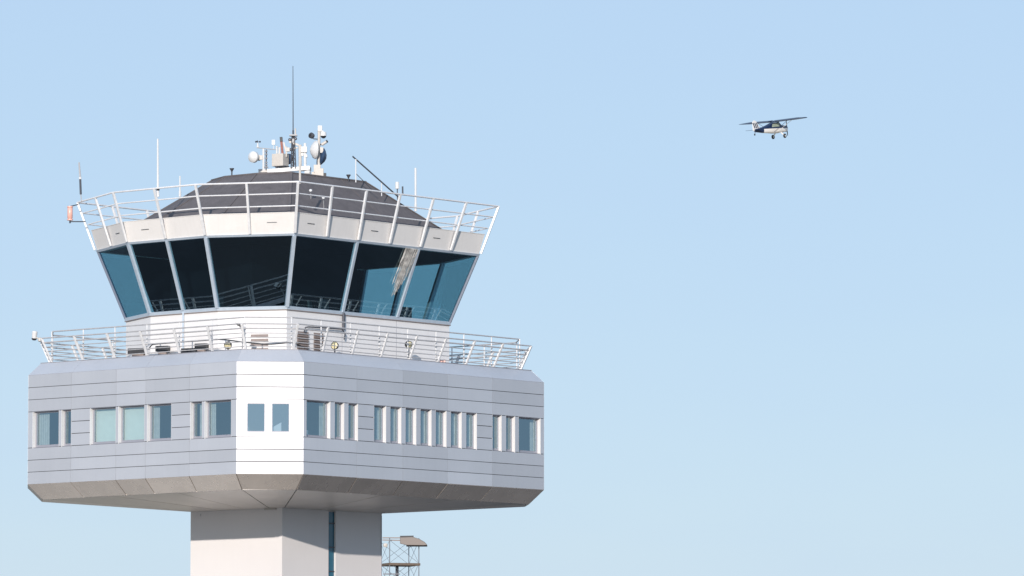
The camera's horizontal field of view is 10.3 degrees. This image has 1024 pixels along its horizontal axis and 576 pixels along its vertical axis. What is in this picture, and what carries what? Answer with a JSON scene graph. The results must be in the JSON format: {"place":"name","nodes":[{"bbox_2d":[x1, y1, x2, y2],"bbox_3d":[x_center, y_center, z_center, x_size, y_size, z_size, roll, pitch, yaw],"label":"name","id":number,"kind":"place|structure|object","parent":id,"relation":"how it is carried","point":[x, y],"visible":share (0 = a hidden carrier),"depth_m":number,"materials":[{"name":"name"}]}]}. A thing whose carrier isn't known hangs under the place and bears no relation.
{"place":"outdoors","nodes":[
{"label":"outdoors","id":0,"kind":"place"},
{"bbox_2d":[0,0,1023,575],"label":"sky","id":1,"kind":"structure","parent":0,"point":[801,353],"materials":[{"name":"blue"}]},
{"bbox_2d":[739,117,806,138],"bbox_3d":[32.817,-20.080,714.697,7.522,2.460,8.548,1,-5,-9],"label":"light aircraft","id":2,"kind":"object","parent":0,"point":[774,127],"visible":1,"depth_m":713.92,"materials":[{"name":"blue paint"}]},
{"label":"apron","id":3,"kind":"structure","parent":0,"visible":0},
{"bbox_2d":[28,172,543,575],"bbox_3d":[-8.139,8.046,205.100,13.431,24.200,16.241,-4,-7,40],"label":"control tower","id":4,"kind":"structure","parent":3,"relation":"on","point":[223,463],"depth_m":201.56,"materials":[{"name":"metal"}]},
{"bbox_2d":[32,410,58,447],"bbox_3d":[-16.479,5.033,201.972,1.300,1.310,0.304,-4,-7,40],"label":"window","id":5,"kind":"structure","parent":4,"relation":"in","point":[44,416],"depth_m":202.30,"materials":[{"name":"blue glass"}]},
{"bbox_2d":[61,409,71,446],"bbox_3d":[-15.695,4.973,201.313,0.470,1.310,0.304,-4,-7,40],"label":"window","id":6,"kind":"structure","parent":4,"relation":"in","point":[64,412],"depth_m":201.42,"materials":[{"name":"white metal"}]},
{"bbox_2d":[90,407,115,444],"bbox_3d":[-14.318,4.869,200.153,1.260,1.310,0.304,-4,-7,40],"label":"window","id":7,"kind":"structure","parent":4,"relation":"in","point":[105,416],"depth_m":200.39,"materials":[{"name":"blue glass"}]},
{"bbox_2d":[118,405,144,443],"bbox_3d":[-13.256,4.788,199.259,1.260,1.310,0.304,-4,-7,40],"label":"window","id":8,"kind":"structure","parent":4,"relation":"in","point":[134,415],"depth_m":199.51,"materials":[{"name":"blue glass"}]},
{"bbox_2d":[128,348,144,355],"bbox_3d":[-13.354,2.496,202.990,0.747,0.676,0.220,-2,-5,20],"label":"floor light","id":9,"kind":"object","parent":4,"relation":"on","point":[135,351],"visible":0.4,"depth_m":202.94,"materials":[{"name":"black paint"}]},
{"bbox_2d":[147,403,171,441],"bbox_3d":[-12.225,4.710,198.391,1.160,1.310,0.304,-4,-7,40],"label":"window","id":10,"kind":"structure","parent":4,"relation":"in","point":[153,410],"depth_m":198.73,"materials":[{"name":"grey glass"}]},
{"bbox_2d":[155,346,169,354],"bbox_3d":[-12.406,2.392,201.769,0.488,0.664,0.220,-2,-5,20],"label":"floor light","id":11,"kind":"object","parent":4,"relation":"on","point":[162,350],"visible":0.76,"depth_m":201.71,"materials":[{"name":"black paint"}]},
{"bbox_2d":[179,176,180,196],"bbox_3d":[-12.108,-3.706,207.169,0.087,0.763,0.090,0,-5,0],"label":"whip antenna","id":12,"kind":"object","parent":4,"relation":"on","point":[179,187],"visible":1,"depth_m":207.14,"materials":[{"name":"white plastic"}]},
{"bbox_2d":[181,348,196,352],"bbox_3d":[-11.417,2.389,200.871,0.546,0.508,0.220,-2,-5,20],"label":"floor light","id":13,"kind":"object","parent":4,"relation":"on","point":[188,349],"visible":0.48,"depth_m":200.80,"materials":[{"name":"black paint"}]},
{"bbox_2d":[190,401,202,439],"bbox_3d":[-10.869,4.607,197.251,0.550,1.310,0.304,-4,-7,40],"label":"window","id":14,"kind":"structure","parent":4,"relation":"in","point":[192,404],"depth_m":197.38,"materials":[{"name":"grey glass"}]},
{"bbox_2d":[194,343,208,351],"bbox_3d":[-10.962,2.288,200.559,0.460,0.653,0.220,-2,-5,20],"label":"floor light","id":15,"kind":"object","parent":4,"relation":"on","point":[199,346],"visible":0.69,"depth_m":200.49,"materials":[{"name":"black paint"}]},
{"bbox_2d":[204,400,231,438],"bbox_3d":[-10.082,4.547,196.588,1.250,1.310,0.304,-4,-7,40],"label":"window","id":16,"kind":"structure","parent":4,"relation":"in","point":[207,403],"depth_m":196.94,"materials":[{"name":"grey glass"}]},
{"bbox_2d":[224,341,231,349],"bbox_3d":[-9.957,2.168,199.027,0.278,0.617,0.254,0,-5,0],"label":"floodlight","id":17,"kind":"object","parent":4,"relation":"on","point":[228,345],"visible":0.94,"depth_m":198.98,"materials":[{"name":"black paint"}]},
{"bbox_2d":[247,403,264,431],"bbox_3d":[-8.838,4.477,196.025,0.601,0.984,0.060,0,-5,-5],"label":"window","id":18,"kind":"structure","parent":4,"relation":"in","point":[247,403],"depth_m":195.98,"materials":[{"name":"blue glass"}]},
{"bbox_2d":[272,423,281,430],"bbox_3d":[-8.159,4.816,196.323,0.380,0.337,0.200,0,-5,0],"label":"letter tray","id":19,"kind":"object","parent":4,"relation":"in","point":[277,427],"visible":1,"depth_m":196.22,"materials":[{"name":"white plastic"}]},
{"bbox_2d":[258,166,310,172],"bbox_3d":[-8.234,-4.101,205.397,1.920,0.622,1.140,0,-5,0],"label":"roof platform","id":20,"kind":"structure","parent":4,"relation":"on","point":[293,169],"depth_m":204.84,"materials":[{"name":"white metal"}]},
{"bbox_2d":[259,146,277,170],"bbox_3d":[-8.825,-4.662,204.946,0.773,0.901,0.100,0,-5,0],"label":"sensor mast","id":21,"kind":"object","parent":20,"relation":"on","point":[266,162],"visible":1,"depth_m":204.93,"materials":[{"name":"white metal"}]},
{"bbox_3d":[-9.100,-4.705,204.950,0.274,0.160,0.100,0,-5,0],"label":"dish bracket","id":22,"kind":"object","parent":21,"relation":"attached to","visible":0},
{"bbox_2d":[248,151,259,162],"bbox_3d":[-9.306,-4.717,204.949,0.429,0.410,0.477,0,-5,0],"label":"dish antenna","id":23,"kind":"object","parent":22,"relation":"attached to","point":[253,156],"visible":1,"depth_m":204.77,"materials":[{"name":"white plastic"}]},
{"bbox_2d":[272,153,288,167],"bbox_3d":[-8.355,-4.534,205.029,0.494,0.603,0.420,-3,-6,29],"label":"equipment cabinet","id":24,"kind":"object","parent":20,"relation":"on","point":[280,160],"visible":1,"depth_m":204.88,"materials":[{"name":"white metal"}]},
{"bbox_2d":[278,137,289,156],"bbox_3d":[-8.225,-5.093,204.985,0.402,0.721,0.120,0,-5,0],"label":"panel antenna","id":25,"kind":"object","parent":24,"relation":"on","point":[282,143],"visible":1,"depth_m":204.95,"materials":[{"name":"white plastic"}]},
{"bbox_2d":[288,106,298,168],"bbox_3d":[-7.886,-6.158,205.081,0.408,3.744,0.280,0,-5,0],"label":"antenna mast","id":26,"kind":"object","parent":20,"relation":"on","point":[292,139],"visible":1,"depth_m":204.94,"materials":[{"name":"grey metal"}]},
{"bbox_2d":[298,145,301,165],"bbox_3d":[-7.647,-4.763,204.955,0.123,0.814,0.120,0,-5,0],"label":"antenna post","id":27,"kind":"object","parent":20,"relation":"on","point":[299,154],"visible":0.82,"depth_m":204.92,"materials":[{"name":"beige plastic"}]},
{"bbox_2d":[304,143,305,165],"bbox_3d":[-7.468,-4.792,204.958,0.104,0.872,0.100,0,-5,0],"label":"antenna post","id":28,"kind":"object","parent":20,"relation":"on","point":[304,155],"visible":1,"depth_m":204.91,"materials":[{"name":"white metal"}]},
{"bbox_2d":[301,147,306,157],"bbox_3d":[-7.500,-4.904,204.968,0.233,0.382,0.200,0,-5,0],"label":"junction box","id":29,"kind":"object","parent":28,"relation":"attached to","point":[303,149],"visible":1,"depth_m":204.88,"materials":[{"name":"white plastic"}]},
{"bbox_2d":[40,316,531,368],"bbox_3d":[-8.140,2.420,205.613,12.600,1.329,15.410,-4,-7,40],"label":"balcony railing","id":30,"kind":"object","parent":4,"relation":"on","point":[113,346],"visible":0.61,"depth_m":200.99,"materials":[{"name":"white metal"}]},
{"bbox_2d":[32,331,40,341],"bbox_3d":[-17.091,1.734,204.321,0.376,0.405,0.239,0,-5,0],"label":"security camera","id":31,"kind":"object","parent":30,"relation":"attached to","point":[34,335],"visible":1,"depth_m":204.25,"materials":[{"name":"white plastic"}]},
{"bbox_2d":[148,339,302,349],"bbox_3d":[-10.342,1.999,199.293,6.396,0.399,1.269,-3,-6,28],"label":"cable","id":32,"kind":"object","parent":30,"relation":"attached to","point":[236,341],"visible":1,"depth_m":198.15,"materials":[{"name":"black paint"}]},
{"bbox_2d":[77,181,499,253],"bbox_3d":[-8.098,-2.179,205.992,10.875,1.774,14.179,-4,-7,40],"label":"roof railing","id":33,"kind":"object","parent":4,"relation":"on","point":[296,205],"visible":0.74,"depth_m":202.02,"materials":[{"name":"white metal"}]},
{"bbox_2d":[67,204,85,222],"bbox_3d":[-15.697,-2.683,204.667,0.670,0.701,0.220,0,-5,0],"label":"obstruction light","id":34,"kind":"object","parent":33,"relation":"attached to","point":[70,213],"visible":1,"depth_m":204.62,"materials":[{"name":"red glass"}]},
{"bbox_2d":[78,162,81,201],"bbox_3d":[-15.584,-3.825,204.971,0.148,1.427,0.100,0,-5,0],"label":"whip antenna","id":35,"kind":"object","parent":33,"relation":"attached to","point":[80,184],"visible":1,"depth_m":204.94,"materials":[{"name":"grey metal"}]},
{"bbox_2d":[156,139,159,196],"bbox_3d":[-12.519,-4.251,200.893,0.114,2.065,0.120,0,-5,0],"label":"whip antenna","id":36,"kind":"object","parent":33,"relation":"attached to","point":[157,167],"visible":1,"depth_m":200.86,"materials":[{"name":"white plastic"}]},
{"bbox_2d":[299,164,300,183],"bbox_3d":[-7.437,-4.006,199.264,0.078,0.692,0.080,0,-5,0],"label":"pole","id":37,"kind":"object","parent":33,"relation":"attached to","point":[299,173],"visible":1,"depth_m":199.23,"materials":[{"name":"white metal"}]},
{"bbox_2d":[307,300,312,307],"bbox_3d":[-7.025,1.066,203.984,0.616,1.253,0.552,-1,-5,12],"label":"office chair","id":38,"kind":"object","parent":4,"relation":"on","point":[309,303],"visible":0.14,"depth_m":203.88,"materials":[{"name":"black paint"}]},
{"bbox_2d":[312,125,323,175],"bbox_3d":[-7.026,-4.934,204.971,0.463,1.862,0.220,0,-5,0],"label":"camera mast","id":39,"kind":"object","parent":4,"relation":"on","point":[318,170],"visible":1,"depth_m":204.83,"materials":[{"name":"white metal"}]},
{"bbox_2d":[308,132,314,138],"bbox_3d":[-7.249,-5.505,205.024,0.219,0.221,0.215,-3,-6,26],"label":"security camera","id":40,"kind":"object","parent":39,"relation":"attached to","point":[311,135],"visible":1,"depth_m":204.96,"materials":[{"name":"grey metal"}]},
{"bbox_2d":[310,141,322,158],"bbox_3d":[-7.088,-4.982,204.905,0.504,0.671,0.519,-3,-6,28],"label":"dish antenna","id":41,"kind":"object","parent":39,"relation":"attached to","point":[315,149],"visible":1,"depth_m":204.72,"materials":[{"name":"white plastic"}]},
{"bbox_2d":[312,148,326,164],"bbox_3d":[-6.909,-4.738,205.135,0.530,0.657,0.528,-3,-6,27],"label":"dish antenna","id":42,"kind":"object","parent":39,"relation":"attached to","point":[323,155],"visible":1,"depth_m":204.89,"materials":[{"name":"blue plastic"}]},
{"bbox_2d":[320,131,326,137],"bbox_3d":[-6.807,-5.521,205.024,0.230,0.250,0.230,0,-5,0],"label":"dome camera","id":43,"kind":"object","parent":39,"relation":"attached to","point":[323,134],"visible":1,"depth_m":204.94,"materials":[{"name":"white plastic"}]},
{"bbox_2d":[306,400,330,438],"bbox_3d":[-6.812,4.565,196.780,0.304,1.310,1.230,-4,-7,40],"label":"window","id":44,"kind":"structure","parent":4,"relation":"in","point":[321,403],"depth_m":197.18,"materials":[{"name":"grey glass"}]},
{"bbox_2d":[331,342,338,351],"bbox_3d":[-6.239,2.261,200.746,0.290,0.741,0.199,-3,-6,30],"label":"floodlight","id":45,"kind":"object","parent":4,"relation":"on","point":[334,347],"visible":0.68,"depth_m":200.69,"materials":[{"name":"black paint"}]},
{"bbox_2d":[335,402,343,439],"bbox_3d":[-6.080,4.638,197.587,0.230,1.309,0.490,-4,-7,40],"label":"window","id":46,"kind":"structure","parent":4,"relation":"in","point":[341,405],"depth_m":197.76,"materials":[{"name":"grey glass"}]},
{"bbox_2d":[348,403,357,440],"bbox_3d":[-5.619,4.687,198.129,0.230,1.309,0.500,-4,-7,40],"label":"window","id":47,"kind":"structure","parent":4,"relation":"in","point":[355,406],"depth_m":198.29,"materials":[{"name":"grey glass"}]},
{"bbox_2d":[352,156,397,196],"bbox_3d":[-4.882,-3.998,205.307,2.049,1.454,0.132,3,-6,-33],"label":"folding mast","id":48,"kind":"object","parent":4,"relation":"on","point":[372,174],"visible":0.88,"depth_m":205.13,"materials":[{"name":"grey metal"}]},
{"bbox_2d":[373,405,385,442],"bbox_3d":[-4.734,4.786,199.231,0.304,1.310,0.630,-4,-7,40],"label":"window","id":49,"kind":"structure","parent":4,"relation":"in","point":[383,408],"depth_m":199.41,"materials":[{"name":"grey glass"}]},
{"bbox_2d":[390,407,401,443],"bbox_3d":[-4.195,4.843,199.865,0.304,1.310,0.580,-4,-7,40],"label":"window","id":50,"kind":"structure","parent":4,"relation":"in","point":[398,409],"depth_m":200.05,"materials":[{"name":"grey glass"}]},
{"bbox_2d":[395,182,398,199],"bbox_3d":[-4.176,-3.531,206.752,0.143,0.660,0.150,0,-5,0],"label":"can antenna","id":51,"kind":"object","parent":4,"relation":"on","point":[397,185],"visible":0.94,"depth_m":206.71,"materials":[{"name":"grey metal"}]},
{"bbox_2d":[392,248,417,294],"bbox_3d":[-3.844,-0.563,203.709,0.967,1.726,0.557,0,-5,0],"label":"curtain","id":52,"kind":"object","parent":4,"relation":"hanging from","point":[411,253],"visible":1,"depth_m":203.72,"materials":[{"name":"grey fabric"}]},
{"bbox_2d":[405,341,411,355],"bbox_3d":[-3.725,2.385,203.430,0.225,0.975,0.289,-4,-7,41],"label":"floodlight","id":53,"kind":"object","parent":4,"relation":"on","point":[409,345],"visible":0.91,"depth_m":203.40,"materials":[{"name":"black paint"}]},
{"bbox_2d":[405,408,415,444],"bbox_3d":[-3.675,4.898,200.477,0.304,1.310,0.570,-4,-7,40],"label":"window","id":54,"kind":"structure","parent":4,"relation":"in","point":[413,410],"depth_m":200.63,"materials":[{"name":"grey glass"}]},
{"bbox_2d":[414,168,416,210],"bbox_3d":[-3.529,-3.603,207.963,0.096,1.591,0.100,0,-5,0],"label":"whip antenna","id":55,"kind":"object","parent":4,"relation":"on","point":[415,178],"visible":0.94,"depth_m":207.94,"materials":[{"name":"white plastic"}]},
{"bbox_2d":[420,409,431,446],"bbox_3d":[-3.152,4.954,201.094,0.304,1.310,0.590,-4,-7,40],"label":"window","id":56,"kind":"structure","parent":4,"relation":"in","point":[422,411],"depth_m":201.27,"materials":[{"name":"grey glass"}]},
{"bbox_2d":[436,410,446,447],"bbox_3d":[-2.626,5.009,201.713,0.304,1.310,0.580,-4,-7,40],"label":"window","id":57,"kind":"structure","parent":4,"relation":"in","point":[443,413],"depth_m":201.91,"materials":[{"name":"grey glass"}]},
{"bbox_2d":[450,411,461,448],"bbox_3d":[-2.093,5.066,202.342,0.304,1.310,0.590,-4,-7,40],"label":"window","id":58,"kind":"structure","parent":4,"relation":"in","point":[459,414],"depth_m":202.50,"materials":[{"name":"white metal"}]},
{"bbox_2d":[465,413,476,449],"bbox_3d":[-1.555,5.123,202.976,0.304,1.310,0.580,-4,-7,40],"label":"window","id":59,"kind":"structure","parent":4,"relation":"in","point":[474,415],"depth_m":203.15,"materials":[{"name":"white metal"}]},
{"bbox_2d":[492,415,501,451],"bbox_3d":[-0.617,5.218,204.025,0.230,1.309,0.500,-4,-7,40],"label":"window","id":60,"kind":"structure","parent":4,"relation":"in","point":[499,417],"depth_m":204.14,"materials":[{"name":"white metal"}]},
{"bbox_2d":[505,416,514,451],"bbox_3d":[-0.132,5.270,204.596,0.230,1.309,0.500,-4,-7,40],"label":"window","id":61,"kind":"structure","parent":4,"relation":"in","point":[512,418],"depth_m":204.74,"materials":[{"name":"white metal"}]},
{"bbox_2d":[519,417,540,453],"bbox_3d":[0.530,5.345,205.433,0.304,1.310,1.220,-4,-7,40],"label":"window","id":62,"kind":"structure","parent":4,"relation":"in","point":[537,420],"depth_m":205.84,"materials":[{"name":"white metal"}]},
{"label":"road","id":63,"kind":"structure","parent":0,"visible":0},
{"bbox_2d":[382,536,426,575],"bbox_3d":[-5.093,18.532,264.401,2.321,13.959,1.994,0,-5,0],"label":"scaffold tower","id":64,"kind":"structure","parent":63,"relation":"on","point":[410,541],"depth_m":264.25,"materials":[{"name":"metal"}]},
{"bbox_3d":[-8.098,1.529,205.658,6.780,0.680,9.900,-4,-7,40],"label":"control desk","id":65,"kind":"object","parent":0,"visible":0},
{"bbox_2d":[213,296,223,306],"bbox_3d":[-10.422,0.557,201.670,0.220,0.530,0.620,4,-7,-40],"label":"monitor","id":66,"kind":"object","parent":65,"relation":"on","point":[221,299],"visible":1,"depth_m":201.51,"materials":[{"name":"black paint"}]},
{"bbox_2d":[319,298,328,309],"bbox_3d":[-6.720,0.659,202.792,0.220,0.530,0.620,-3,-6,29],"label":"monitor","id":67,"kind":"object","parent":65,"relation":"on","point":[323,303],"visible":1,"depth_m":202.76,"materials":[{"name":"black paint"}]},
{"bbox_2d":[399,307,411,317],"bbox_3d":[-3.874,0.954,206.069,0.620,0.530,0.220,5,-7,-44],"label":"monitor","id":68,"kind":"object","parent":65,"relation":"on","point":[406,312],"visible":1,"depth_m":206.09,"materials":[{"name":"black paint"}]}
]}

